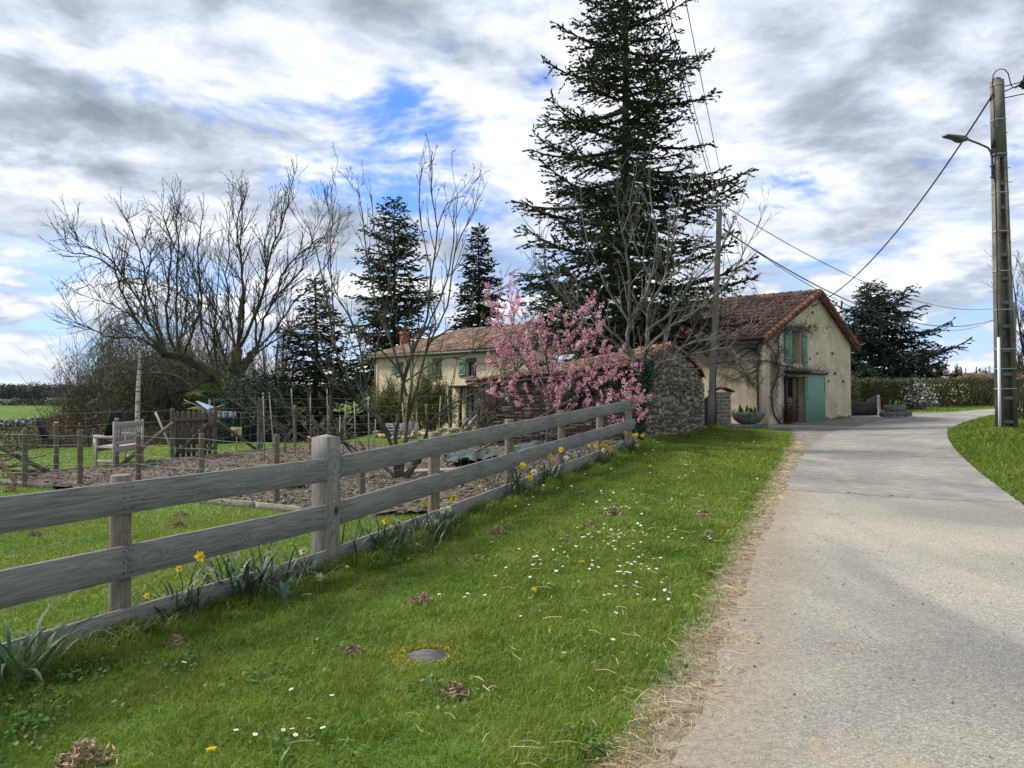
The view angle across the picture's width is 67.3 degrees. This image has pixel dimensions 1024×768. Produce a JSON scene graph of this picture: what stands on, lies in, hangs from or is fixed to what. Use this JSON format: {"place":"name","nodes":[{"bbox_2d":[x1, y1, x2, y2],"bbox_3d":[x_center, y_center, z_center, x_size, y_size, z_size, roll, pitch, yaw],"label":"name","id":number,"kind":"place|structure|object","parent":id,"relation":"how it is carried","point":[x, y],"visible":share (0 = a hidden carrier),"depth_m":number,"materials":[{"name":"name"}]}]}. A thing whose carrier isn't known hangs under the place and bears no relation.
{"place":"outdoors","nodes":[
{"label":"outdoors","id":0,"kind":"place"},
{"bbox_2d":[0,427,706,642],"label":"garden grass","id":1,"kind":"structure","parent":0,"point":[155,531],"depth_m":8.22,"materials":[{"name":"plant"}]},
{"bbox_2d":[0,394,1023,767],"bbox_3d":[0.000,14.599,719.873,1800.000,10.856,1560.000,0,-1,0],"label":"ground","id":2,"kind":"structure","parent":0,"point":[180,748],"depth_m":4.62,"materials":[{"name":"green plant"}]},
{"bbox_2d":[22,429,27,486],"bbox_3d":[-8.289,1.287,13.085,0.091,1.050,0.091,0,-1,0],"label":"fence post","id":3,"kind":"object","parent":2,"relation":"on","point":[25,459],"visible":0.92,"depth_m":13.05,"materials":[{"name":"brown wood"}]},
{"bbox_2d":[0,445,51,472],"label":"brace pole","id":4,"kind":"object","parent":2,"relation":"on","point":[5,450],"visible":0.53,"depth_m":14.58,"materials":[{"name":"brown wood"}]},
{"bbox_2d":[0,479,53,488],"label":"edging board","id":5,"kind":"object","parent":2,"relation":"on","point":[35,484],"visible":0.7,"depth_m":12.99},
{"bbox_2d":[0,443,59,477],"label":"plants","id":6,"kind":"object","parent":2,"relation":"on","point":[13,465],"visible":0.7,"depth_m":13.83,"materials":[{"name":"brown plant"}]},
{"bbox_2d":[0,415,73,429],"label":"field hedgerow","id":7,"kind":"object","parent":2,"relation":"on","point":[7,425],"visible":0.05,"depth_m":201.41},
{"bbox_2d":[0,398,87,405],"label":"field hedgerow","id":8,"kind":"object","parent":2,"relation":"on","point":[23,402],"visible":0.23,"depth_m":373.20,"materials":[{"name":"plant"}]},
{"bbox_2d":[36,418,67,448],"bbox_3d":[-16.464,1.882,27.479,0.858,1.307,0.672,0,-1,-12],"label":"garden chair","id":9,"kind":"object","parent":2,"relation":"on","point":[42,428],"visible":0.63,"depth_m":27.36,"materials":[{"name":"black fabric"}]},
{"bbox_2d":[53,422,58,469],"bbox_3d":[-9.001,1.290,15.185,0.098,1.082,0.098,0,-1,0],"label":"fence post","id":10,"kind":"object","parent":2,"relation":"on","point":[56,448],"visible":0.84,"depth_m":15.15,"materials":[{"name":"brown wood"}]},
{"bbox_2d":[20,408,102,448],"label":"beech bush","id":11,"kind":"object","parent":2,"relation":"on","point":[60,427],"visible":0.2,"depth_m":41.98,"materials":[{"name":"brown plant"}]},
{"bbox_2d":[0,597,125,693],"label":"daffodil clump","id":12,"kind":"object","parent":2,"relation":"on","point":[32,642],"visible":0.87,"depth_m":4.25,"materials":[{"name":"green plant"}]},
{"bbox_2d":[77,430,82,484],"bbox_3d":[-7.294,1.301,12.985,0.090,1.039,0.090,0,-1,0],"label":"fence post","id":13,"kind":"object","parent":2,"relation":"on","point":[80,460],"visible":0.89,"depth_m":12.95,"materials":[{"name":"brown wood"}]},
{"bbox_2d":[24,737,136,767],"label":"dry grass heap","id":14,"kind":"object","parent":2,"relation":"on","point":[83,750],"visible":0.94,"depth_m":3.26,"materials":[{"name":"plant"}]},
{"bbox_2d":[5,296,176,446],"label":"willow bush","id":15,"kind":"object","parent":2,"relation":"on","point":[79,398],"visible":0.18,"depth_m":48.82,"materials":[{"name":"brown plant"}]},
{"bbox_2d":[88,412,121,446],"bbox_3d":[-13.986,1.619,26.482,0.858,1.307,0.672,0,-1,10],"label":"garden chair","id":16,"kind":"object","parent":2,"relation":"on","point":[109,425],"visible":0.7,"depth_m":26.31,"materials":[{"name":"black fabric"}]},
{"bbox_2d":[93,419,143,466],"bbox_3d":[-8.683,1.300,17.007,0.675,1.000,2.044,0,-1,-3],"label":"garden bench","id":17,"kind":"object","parent":2,"relation":"on","point":[129,433],"visible":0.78,"depth_m":16.53,"materials":[{"name":"grey wood"}]},
{"bbox_2d":[55,255,208,430],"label":"birch tree","id":18,"kind":"object","parent":2,"relation":"on","point":[138,382],"visible":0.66,"depth_m":40.88,"materials":[{"name":"brown plant"}]},
{"bbox_2d":[135,432,140,480],"bbox_3d":[-6.360,1.322,13.084,0.090,1.017,0.090,0,-1,0],"label":"fence post","id":19,"kind":"object","parent":2,"relation":"on","point":[138,463],"visible":0.77,"depth_m":13.05,"materials":[{"name":"brown wood"}]},
{"bbox_2d":[63,292,251,445],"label":"willow bush","id":20,"kind":"object","parent":2,"relation":"on","point":[157,398],"visible":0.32,"depth_m":46.03,"materials":[{"name":"brown plant"}]},
{"bbox_2d":[0,408,338,449],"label":"valley thicket","id":21,"kind":"object","parent":2,"relation":"on","point":[33,439],"visible":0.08,"depth_m":35.73,"materials":[{"name":"plant"}]},
{"bbox_2d":[170,408,174,458],"bbox_3d":[-7.986,1.241,18.086,0.101,1.335,0.101,0,-1,-22],"label":"gate post","id":22,"kind":"object","parent":2,"relation":"on","point":[172,428],"visible":0.82,"depth_m":18.05,"materials":[{"name":"brown wood"}]},
{"bbox_2d":[121,422,173,462],"bbox_3d":[-8.181,1.330,17.285,0.083,0.917,1.521,0,-1,19],"label":"brace pole","id":23,"kind":"object","parent":22,"relation":"attached to","point":[153,438],"visible":0.83,"depth_m":17.34,"materials":[{"name":"brown wood"}]},
{"bbox_2d":[131,550,223,622],"bbox_3d":[-2.331,1.402,5.388,0.738,0.504,0.622,0,-1,0],"label":"daffodil clump","id":24,"kind":"object","parent":2,"relation":"on","point":[200,556],"visible":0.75,"depth_m":5.37,"materials":[{"name":"green plant"}]},
{"bbox_2d":[0,381,374,403],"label":"wood","id":25,"kind":"object","parent":2,"relation":"on","point":[44,396],"visible":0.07,"depth_m":407.59,"materials":[{"name":"plant"}]},
{"bbox_2d":[163,292,211,376],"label":"bare tree","id":26,"kind":"object","parent":2,"relation":"on","point":[192,346],"visible":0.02,"depth_m":62.12,"materials":[{"name":"brown plant"}]},
{"bbox_2d":[40,154,353,442],"bbox_3d":[-12.596,-3.392,32.689,12.282,13.118,9.759,0,-1,0],"label":"cherry tree","id":27,"kind":"object","parent":2,"relation":"on","point":[236,365],"visible":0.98,"depth_m":32.58,"materials":[{"name":"brown plant"}]},
{"bbox_2d":[198,433,204,472],"bbox_3d":[-4.960,1.305,12.285,0.092,1.033,0.092,0,-1,0],"label":"fence post","id":28,"kind":"object","parent":2,"relation":"on","point":[201,454],"visible":0.62,"depth_m":12.25,"materials":[{"name":"brown wood"}]},
{"bbox_2d":[185,382,222,443],"bbox_3d":[-13.180,1.490,32.904,2.204,3.384,2.171,0,-1,0],"label":"fan palm","id":29,"kind":"object","parent":2,"relation":"on","point":[204,388],"visible":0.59,"depth_m":32.57,"materials":[{"name":"green plant"}]},
{"bbox_2d":[142,314,272,442],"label":"willow bush","id":30,"kind":"object","parent":2,"relation":"on","point":[218,358],"visible":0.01,"depth_m":49.94,"materials":[{"name":"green plant"}]},
{"bbox_2d":[213,407,216,454],"bbox_3d":[-7.522,1.252,19.486,0.103,1.344,0.103,0,-1,22],"label":"gate post","id":31,"kind":"object","parent":2,"relation":"on","point":[215,431],"visible":0.86,"depth_m":19.44,"materials":[{"name":"brown wood"}]},
{"bbox_2d":[175,410,213,457],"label":"picket gate","id":32,"kind":"structure","parent":31,"relation":"attached to","point":[208,421],"depth_m":18.73,"materials":[{"name":"brown wood"}]},
{"bbox_2d":[194,499,254,508],"bbox_3d":[-4.107,1.697,10.979,1.304,0.120,0.026,0,-1,30],"label":"edging board","id":33,"kind":"object","parent":2,"relation":"on","point":[249,504],"visible":0.5,"depth_m":10.87,"materials":[{"name":"wood"}]},
{"bbox_2d":[206,288,250,367],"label":"bare tree","id":34,"kind":"object","parent":2,"relation":"on","point":[224,332],"visible":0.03,"depth_m":64.05,"materials":[{"name":"brown plant"}]},
{"bbox_2d":[169,534,324,605],"bbox_3d":[-2.019,1.429,6.031,1.199,0.463,1.188,0,-1,0],"label":"daffodil clump","id":35,"kind":"object","parent":2,"relation":"on","point":[230,569],"visible":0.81,"depth_m":5.94,"materials":[{"name":"green plant"}]},
{"bbox_2d":[207,365,298,444],"bbox_3d":[-10.263,0.909,30.060,3.659,3.428,3.272,0,-1,0],"label":"holly bush","id":36,"kind":"object","parent":2,"relation":"on","point":[227,421],"visible":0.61,"depth_m":29.43,"materials":[{"name":"green plant"}]},
{"bbox_2d":[245,390,275,448],"bbox_3d":[-6.963,1.000,21.223,0.884,1.756,0.429,0,-1,5],"label":"sapling","id":37,"kind":"object","parent":2,"relation":"on","point":[261,423],"visible":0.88,"depth_m":21.27,"materials":[{"name":"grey plant"}]},
{"bbox_2d":[208,330,328,442],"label":"willow bush","id":38,"kind":"object","parent":2,"relation":"on","point":[270,370],"visible":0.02,"depth_m":53.91,"materials":[{"name":"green plant"}]},
{"bbox_2d":[245,310,305,399],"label":"bare tree","id":39,"kind":"object","parent":2,"relation":"on","point":[278,349],"visible":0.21,"depth_m":66.27,"materials":[{"name":"brown plant"}]},
{"bbox_2d":[273,434,279,503],"bbox_3d":[-3.333,1.251,10.885,0.092,1.069,0.092,0,-1,0],"label":"fence post","id":40,"kind":"object","parent":2,"relation":"on","point":[276,459],"visible":0.7,"depth_m":10.85,"materials":[{"name":"brown wood"}]},
{"bbox_2d":[255,502,304,511],"bbox_3d":[-3.135,1.676,10.371,0.993,0.126,0.026,0,-1,34],"label":"edging board","id":41,"kind":"object","parent":2,"relation":"on","point":[282,507],"visible":0.65,"depth_m":10.36,"materials":[{"name":"wood"}]},
{"bbox_2d":[275,577,310,601],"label":"tulip plant","id":42,"kind":"object","parent":2,"relation":"on","point":[282,591],"visible":0.78,"depth_m":5.83,"materials":[{"name":"plant"}]},
{"bbox_2d":[269,539,350,586],"bbox_3d":[-1.738,1.488,6.328,0.754,0.349,0.629,0,-1,28],"label":"daffodil clump","id":43,"kind":"object","parent":2,"relation":"on","point":[317,576],"visible":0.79,"depth_m":6.36,"materials":[{"name":"green plant"}]},
{"bbox_2d":[0,391,634,667],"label":"plank fence","id":44,"kind":"object","parent":2,"relation":"on","point":[122,560],"visible":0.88,"depth_m":5.99,"materials":[{"name":"grey wood"}]},
{"bbox_2d":[0,439,640,513],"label":"vegetable bed","id":45,"kind":"object","parent":2,"relation":"on","point":[179,468],"visible":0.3,"depth_m":14.54,"materials":[{"name":"soil"}]},
{"bbox_2d":[0,394,471,501],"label":"wire fence","id":46,"kind":"object","parent":45,"relation":"on","point":[186,468],"visible":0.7,"depth_m":12.98,"materials":[{"name":"grey"}]},
{"bbox_2d":[205,471,528,504],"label":"weed seedlings","id":47,"kind":"object","parent":45,"relation":"on","point":[353,492],"visible":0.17,"depth_m":11.35,"materials":[{"name":"plant"}]},
{"bbox_2d":[441,440,542,462],"bbox_3d":[-0.319,1.350,15.524,2.240,0.354,2.450,0,-1,0],"label":"ground sheet","id":48,"kind":"object","parent":45,"relation":"on","point":[484,454],"visible":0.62,"depth_m":15.31,"materials":[{"name":"plastic"}]},
{"bbox_2d":[475,267,651,443],"bbox_3d":[1.106,-0.569,16.744,3.978,3.916,2.156,0,-1,0],"label":"peach tree","id":49,"kind":"object","parent":45,"relation":"on","point":[548,437],"visible":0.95,"depth_m":16.77,"materials":[{"name":"pink plant"}]},
{"bbox_2d":[258,278,383,442],"bbox_3d":[-9.329,-0.487,38.175,6.596,9.503,6.276,0,-1,0],"label":"spruce tree","id":50,"kind":"object","parent":2,"relation":"on","point":[314,372],"visible":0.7,"depth_m":37.55,"materials":[{"name":"green plant"}]},
{"bbox_2d":[0,487,698,767],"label":"lawn weeds","id":51,"kind":"object","parent":2,"relation":"on","point":[31,740],"visible":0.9,"depth_m":4.00,"materials":[{"name":"green plant"}]},
{"bbox_2d":[346,404,386,436],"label":"garden shrub","id":52,"kind":"object","parent":2,"relation":"on","point":[371,428],"visible":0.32,"depth_m":41.63,"materials":[{"name":"green plant"}]},
{"bbox_2d":[202,133,544,477],"bbox_3d":[-2.521,-1.341,13.534,6.234,6.148,2.674,0,-1,0],"label":"plum tree","id":53,"kind":"object","parent":2,"relation":"on","point":[409,471],"visible":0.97,"depth_m":13.58,"materials":[{"name":"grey plant"}]},
{"bbox_2d":[358,367,415,431],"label":"leafing shrub","id":54,"kind":"object","parent":2,"relation":"on","point":[388,399],"visible":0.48,"depth_m":43.14,"materials":[{"name":"green plant"}]},
{"bbox_2d":[337,196,446,411],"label":"spruce tree","id":55,"kind":"object","parent":2,"relation":"on","point":[403,240],"visible":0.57,"depth_m":65.23,"materials":[{"name":"green plant"}]},
{"bbox_2d":[340,510,459,563],"bbox_3d":[-1.209,1.449,7.587,1.416,0.414,1.485,0,-1,0],"label":"daffodil clump","id":56,"kind":"object","parent":2,"relation":"on","point":[385,522],"visible":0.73,"depth_m":7.51,"materials":[{"name":"green plant"}]},
{"bbox_2d":[379,641,466,669],"bbox_3d":[-0.505,1.624,4.625,0.620,0.037,0.528,0,-1,0],"label":"inspection cover","id":57,"kind":"object","parent":2,"relation":"on","point":[432,654],"visible":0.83,"depth_m":4.62,"materials":[{"name":"metal"}]},
{"bbox_2d":[391,352,467,430],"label":"leafing shrub","id":58,"kind":"object","parent":2,"relation":"on","point":[431,397],"visible":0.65,"depth_m":41.24,"materials":[{"name":"green plant"}]},
{"bbox_2d":[391,493,475,541],"bbox_3d":[-0.899,1.393,8.174,1.115,0.490,0.973,0,-1,0],"label":"daffodil clump","id":59,"kind":"object","parent":2,"relation":"on","point":[436,522],"visible":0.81,"depth_m":8.11,"materials":[{"name":"green plant"}]},
{"bbox_2d":[432,680,472,701],"bbox_3d":[-0.305,1.597,3.997,0.217,0.114,0.184,0,-1,-18],"label":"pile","id":60,"kind":"object","parent":2,"relation":"on","point":[456,688],"visible":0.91,"depth_m":3.99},
{"bbox_2d":[447,222,508,330],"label":"spruce tree","id":61,"kind":"object","parent":2,"relation":"on","point":[470,320],"visible":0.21,"depth_m":59.66,"materials":[{"name":"green plant"}]},
{"bbox_2d":[367,317,599,427],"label":"farmhouse","id":62,"kind":"object","parent":2,"relation":"on","point":[454,342],"visible":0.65,"depth_m":47.59,"materials":[{"name":"paint"}]},
{"bbox_2d":[491,335,523,375],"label":"evergreen shrub","id":63,"kind":"object","parent":2,"relation":"on","point":[505,371],"visible":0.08,"depth_m":27.90,"materials":[{"name":"green plant"}]},
{"bbox_2d":[472,462,548,500],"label":"daffodil clump","id":64,"kind":"object","parent":2,"relation":"on","point":[516,481],"visible":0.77,"depth_m":10.38,"materials":[{"name":"green plant"}]},
{"bbox_2d":[528,446,570,482],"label":"daffodil clump","id":65,"kind":"object","parent":2,"relation":"on","point":[557,471],"visible":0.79,"depth_m":11.62,"materials":[{"name":"green plant"}]},
{"bbox_2d":[541,328,624,363],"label":"evergreen shrub","id":66,"kind":"object","parent":2,"relation":"on","point":[582,353],"visible":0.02,"depth_m":25.36,"materials":[{"name":"green plant"}]},
{"bbox_2d":[465,341,705,445],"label":"stone shed","id":67,"kind":"structure","parent":2,"relation":"on","point":[677,399],"depth_m":19.44,"materials":[{"name":"stone"}]},
{"bbox_2d":[549,372,636,427],"bbox_3d":[1.952,0.406,18.361,2.467,1.371,0.481,0,-1,24],"label":"ivy","id":68,"kind":"object","parent":67,"relation":"attached to","point":[602,387],"visible":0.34,"depth_m":18.30,"materials":[{"name":"green plant"}]},
{"bbox_2d":[570,441,621,464],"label":"daffodil clump","id":69,"kind":"object","parent":2,"relation":"on","point":[596,446],"visible":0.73,"depth_m":14.01,"materials":[{"name":"green plant"}]},
{"bbox_2d":[607,431,654,451],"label":"daffodil clump","id":70,"kind":"object","parent":2,"relation":"on","point":[634,435],"visible":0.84,"depth_m":15.44,"materials":[{"name":"green plant"}]},
{"bbox_2d":[505,0,762,367],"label":"spruce tree","id":71,"kind":"object","parent":2,"relation":"on","point":[625,137],"visible":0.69,"depth_m":30.40,"materials":[{"name":"green plant"}]},
{"bbox_2d":[509,133,782,434],"bbox_3d":[3.215,-2.321,17.840,6.540,7.471,2.875,0,-1,3],"label":"walnut tree","id":72,"kind":"object","parent":2,"relation":"on","point":[630,352],"visible":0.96,"depth_m":17.87,"materials":[{"name":"grey plant"}]},
{"bbox_2d":[619,357,659,440],"bbox_3d":[2.932,0.493,17.830,0.973,2.259,0.718,0,-1,0],"label":"ivy","id":73,"kind":"object","parent":72,"relation":"attached to","point":[644,375],"visible":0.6,"depth_m":17.71,"materials":[{"name":"green plant"}]},
{"bbox_2d":[587,434,810,767],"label":"road edge","id":74,"kind":"object","parent":2,"relation":"on","point":[666,744],"visible":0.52,"depth_m":4.42,"materials":[{"name":"gravel"}]},
{"bbox_2d":[281,441,891,767],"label":"straw litter","id":75,"kind":"object","parent":74,"relation":"on","point":[707,659],"visible":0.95,"depth_m":4.52,"materials":[{"name":"plant"}]},
{"bbox_2d":[565,289,861,423],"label":"barn","id":76,"kind":"structure","parent":2,"relation":"on","point":[818,396],"depth_m":36.27,"materials":[{"name":"paint"}]},
{"bbox_2d":[698,319,841,423],"bbox_3d":[12.684,-0.539,35.428,7.825,5.678,3.096,0,-1,-13],"label":"wisteria","id":77,"kind":"object","parent":76,"relation":"attached to","point":[778,364],"visible":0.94,"depth_m":34.65,"materials":[{"name":"plant"}]},
{"bbox_2d":[804,376,825,421],"bbox_3d":[14.424,0.705,36.524,1.784,2.136,0.126,1,-1,-39],"label":"door","id":78,"kind":"structure","parent":76,"relation":"in","point":[815,386],"depth_m":36.49,"materials":[{"name":"green paint"}]},
{"bbox_2d":[726,424,767,429],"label":"stone slab","id":79,"kind":"structure","parent":2,"relation":"on","point":[757,426],"depth_m":26.31,"materials":[{"name":"stone"}]},
{"bbox_2d":[731,412,764,423],"bbox_3d":[8.172,1.180,26.602,1.180,0.405,0.642,0,-1,0],"label":"stone trough","id":80,"kind":"object","parent":79,"relation":"on","point":[748,417],"visible":0.99,"depth_m":26.37,"materials":[{"name":"stone"}]},
{"bbox_2d":[705,412,944,447],"bbox_3d":[13.875,1.763,30.126,23.750,0.707,27.500,0,-1,0],"label":"gravel apron","id":81,"kind":"object","parent":2,"relation":"on","point":[809,433],"visible":0.33,"depth_m":33.17,"materials":[{"name":"gravel"}]},
{"bbox_2d":[704,204,729,426],"bbox_3d":[7.388,-2.401,27.705,0.951,8.123,0.281,0,-1,5],"label":"wooden pole","id":82,"kind":"object","parent":81,"relation":"on","point":[711,417],"visible":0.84,"depth_m":27.64,"materials":[{"name":"grey wood"}]},
{"bbox_2d":[660,0,717,204],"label":"overhead cable","id":83,"kind":"object","parent":82,"relation":"attached to","point":[685,90],"visible":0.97,"depth_m":16.75,"materials":[{"name":"black plastic"}]},
{"bbox_2d":[685,0,726,200],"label":"overhead cable","id":84,"kind":"object","parent":82,"relation":"attached to","point":[703,89],"visible":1,"depth_m":16.61,"materials":[{"name":"black plastic"}]},
{"bbox_2d":[723,229,991,326],"bbox_3d":[23.358,-4.656,43.862,0.046,2.512,45.206,-1,-1,44],"label":"overhead cable","id":85,"kind":"object","parent":82,"relation":"attached to","point":[842,297],"visible":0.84,"depth_m":35.13,"materials":[{"name":"black plastic"}]},
{"bbox_2d":[728,208,986,309],"bbox_3d":[23.458,-5.517,43.873,0.030,1.766,45.063,-1,-1,44],"label":"overhead cable","id":86,"kind":"object","parent":82,"relation":"attached to","point":[843,272],"visible":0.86,"depth_m":34.72,"materials":[{"name":"black plastic"}]},
{"bbox_2d":[707,387,734,425],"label":"brick pillar","id":87,"kind":"structure","parent":81,"relation":"on","point":[723,408],"depth_m":31.28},
{"bbox_2d":[777,394,800,423],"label":"red leaved shrub","id":88,"kind":"object","parent":81,"relation":"on","point":[789,417],"visible":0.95,"depth_m":34.67,"materials":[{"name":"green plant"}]},
{"bbox_2d":[877,395,880,414],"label":"gate post","id":89,"kind":"object","parent":81,"relation":"on","point":[878,403],"visible":0.9,"depth_m":40.85,"materials":[{"name":"grey wood"}]},
{"bbox_2d":[851,395,877,415],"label":"picket gate","id":90,"kind":"structure","parent":89,"relation":"attached to","point":[869,407],"depth_m":40.66,"materials":[{"name":"wood"}]},
{"bbox_2d":[851,375,930,410],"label":"hedge","id":91,"kind":"object","parent":2,"relation":"on","point":[892,394],"visible":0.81,"depth_m":46.89,"materials":[{"name":"green plant"}]},
{"bbox_2d":[830,278,975,405],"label":"cedar tree","id":92,"kind":"object","parent":2,"relation":"on","point":[878,348],"visible":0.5,"depth_m":60.20,"materials":[{"name":"green plant"}]},
{"bbox_2d":[898,371,938,410],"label":"blossoming shrub","id":93,"kind":"object","parent":2,"relation":"on","point":[919,405],"visible":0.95,"depth_m":46.81,"materials":[{"name":"plant"}]},
{"bbox_2d":[851,404,1023,504],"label":"verge grass","id":94,"kind":"structure","parent":2,"relation":"on","point":[978,430],"depth_m":16.91,"materials":[{"name":"plant"}]},
{"bbox_2d":[914,375,1023,407],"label":"hedge","id":95,"kind":"object","parent":2,"relation":"on","point":[978,395],"visible":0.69,"depth_m":54.23,"materials":[{"name":"green plant"}]},
{"bbox_2d":[931,373,1023,401],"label":"house","id":96,"kind":"structure","parent":2,"relation":"on","point":[985,375],"depth_m":76.58,"materials":[{"name":"tile"}]},
{"bbox_2d":[942,68,1023,429],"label":"utility pole","id":97,"kind":"object","parent":2,"relation":"on","point":[1005,395],"visible":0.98,"depth_m":19.96,"materials":[{"name":"concrete"}]},
{"bbox_2d":[811,93,993,306],"bbox_3d":[13.358,-5.620,28.207,0.042,3.708,16.571,0,-1,6],"label":"overhead cable","id":98,"kind":"object","parent":97,"relation":"attached to","point":[920,200],"visible":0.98,"depth_m":24.13,"materials":[{"name":"black plastic"}]},
{"bbox_2d":[981,250,1023,372],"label":"bare tree","id":99,"kind":"object","parent":2,"relation":"on","point":[1020,323],"visible":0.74,"depth_m":29.23,"materials":[{"name":"brown plant"}]},
{"bbox_2d":[993,361,1023,420],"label":"hedge","id":100,"kind":"object","parent":2,"relation":"on","point":[1021,398],"visible":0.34,"depth_m":22.95,"materials":[{"name":"green plant"}]},
{"bbox_2d":[0,0,1023,392],"label":"sky","id":101,"kind":"structure","parent":0,"point":[843,109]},
{"bbox_2d":[663,408,1023,767],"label":"road","id":102,"kind":"structure","parent":0,"point":[861,712],"depth_m":4.77,"materials":[{"name":"asphalt"}]},
{"bbox_2d":[690,481,1013,756],"bbox_3d":[5.750,1.539,11.524,3.068,0.341,20.750,0,-1,23],"label":"loose grit","id":103,"kind":"object","parent":102,"relation":"on","point":[866,634],"visible":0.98,"depth_m":5.13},
{"bbox_2d":[786,412,1019,501],"bbox_3d":[14.341,1.600,27.530,4.559,0.491,38.045,0,-1,31],"label":"road patch","id":104,"kind":"object","parent":102,"relation":"on","point":[918,456],"visible":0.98,"depth_m":14.68,"materials":[{"name":"asphalt"}]},
{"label":"footing stones","id":105,"kind":"object","parent":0,"visible":0},
{"bbox_2d":[880,411,911,416],"bbox_3d":[19.341,1.508,38.747,1.463,0.293,0.515,0,-1,-3],"label":"stone bench","id":106,"kind":"object","parent":105,"relation":"on","point":[896,413],"visible":0.98,"depth_m":38.51,"materials":[{"name":"stone"}]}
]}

